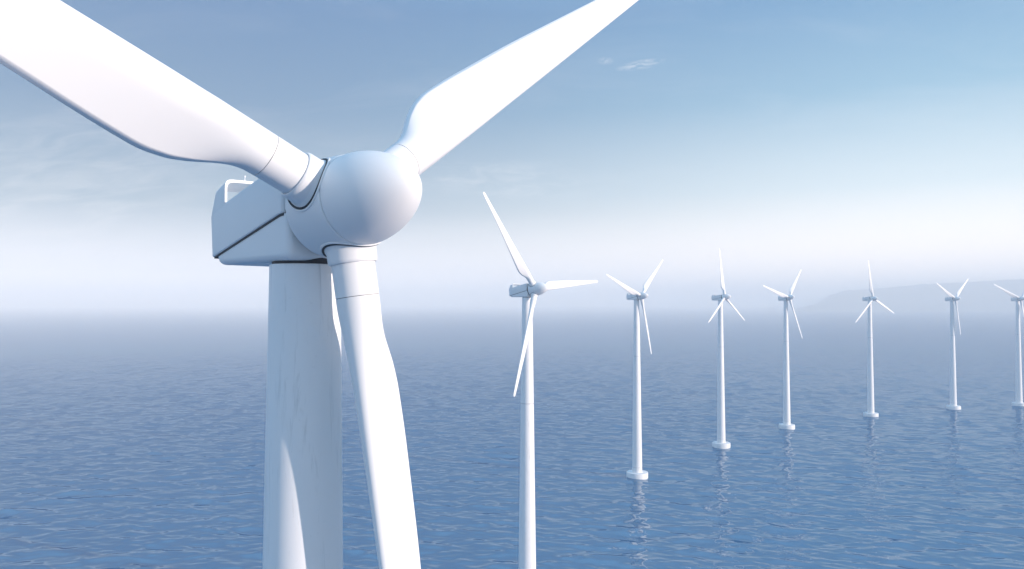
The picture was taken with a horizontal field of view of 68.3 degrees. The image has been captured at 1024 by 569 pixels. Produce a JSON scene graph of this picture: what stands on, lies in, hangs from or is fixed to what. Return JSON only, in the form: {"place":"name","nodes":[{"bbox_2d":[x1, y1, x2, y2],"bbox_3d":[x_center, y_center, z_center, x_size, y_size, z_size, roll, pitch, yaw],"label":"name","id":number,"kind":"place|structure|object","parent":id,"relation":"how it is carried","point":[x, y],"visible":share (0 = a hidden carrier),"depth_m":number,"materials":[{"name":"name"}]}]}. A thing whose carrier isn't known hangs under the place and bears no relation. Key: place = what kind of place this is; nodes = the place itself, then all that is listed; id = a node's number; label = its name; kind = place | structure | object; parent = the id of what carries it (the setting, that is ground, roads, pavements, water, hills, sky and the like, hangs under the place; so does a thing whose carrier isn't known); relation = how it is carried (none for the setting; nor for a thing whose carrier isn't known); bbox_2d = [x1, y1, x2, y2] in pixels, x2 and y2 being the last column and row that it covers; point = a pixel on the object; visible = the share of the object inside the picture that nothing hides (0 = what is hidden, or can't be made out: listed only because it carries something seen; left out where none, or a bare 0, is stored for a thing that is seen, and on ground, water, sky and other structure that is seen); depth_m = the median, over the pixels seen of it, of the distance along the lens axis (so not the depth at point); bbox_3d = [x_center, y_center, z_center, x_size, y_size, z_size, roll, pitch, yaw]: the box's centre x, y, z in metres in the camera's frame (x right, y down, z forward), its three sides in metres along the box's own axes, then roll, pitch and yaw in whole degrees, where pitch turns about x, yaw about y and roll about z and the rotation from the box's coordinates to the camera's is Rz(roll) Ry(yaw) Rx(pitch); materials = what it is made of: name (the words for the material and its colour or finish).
{"place":"outdoors","nodes":[
{"label":"outdoors","id":0,"kind":"place"},
{"bbox_2d":[0,307,1023,568],"bbox_3d":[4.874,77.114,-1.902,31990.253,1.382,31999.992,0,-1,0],"label":"sea","id":1,"kind":"structure","parent":0,"point":[132,437],"depth_m":424.52,"materials":[{"name":"liquid"}]},
{"bbox_2d":[0,0,637,568],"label":"wind turbine","id":2,"kind":"object","parent":1,"relation":"in","point":[310,230],"visible":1,"depth_m":24.43,"materials":[{"name":"paint"}]},
{"bbox_2d":[483,192,597,568],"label":"wind turbine","id":3,"kind":"object","parent":1,"relation":"in","point":[530,291],"visible":1,"depth_m":176.22,"materials":[{"name":"metal"}]},
{"bbox_2d":[606,260,662,479],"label":"wind turbine","id":4,"kind":"object","parent":1,"relation":"in","point":[636,472],"visible":1,"depth_m":334.64,"materials":[{"name":"metal"}]},
{"bbox_2d":[708,249,744,448],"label":"wind turbine","id":5,"kind":"object","parent":1,"relation":"in","point":[721,442],"visible":1,"depth_m":405.39,"materials":[{"name":"metal"}]},
{"bbox_2d":[763,270,801,429],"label":"wind turbine","id":6,"kind":"object","parent":1,"relation":"in","point":[786,424],"visible":1,"depth_m":466.11,"materials":[{"name":"metal"}]},
{"bbox_2d":[856,260,893,416],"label":"wind turbine","id":7,"kind":"object","parent":1,"relation":"in","point":[870,412],"visible":1,"depth_m":514.68,"materials":[{"name":"metal"}]},
{"bbox_2d":[937,279,967,409],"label":"wind turbine","id":8,"kind":"object","parent":1,"relation":"in","point":[953,405],"visible":1,"depth_m":551.08,"materials":[{"name":"metal"}]},
{"bbox_2d":[994,284,1023,405],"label":"wind turbine","id":9,"kind":"object","parent":1,"relation":"in","point":[1019,395],"visible":1,"depth_m":566.96,"materials":[{"name":"metal"}]},
{"bbox_2d":[0,0,1023,306],"label":"sky","id":10,"kind":"structure","parent":0,"point":[821,139],"materials":[{"name":"blue"}]},
{"bbox_2d":[791,279,1023,310],"bbox_3d":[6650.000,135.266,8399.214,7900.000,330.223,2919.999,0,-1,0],"label":"hill","id":11,"kind":"structure","parent":0,"point":[983,296],"depth_m":7139.25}
]}

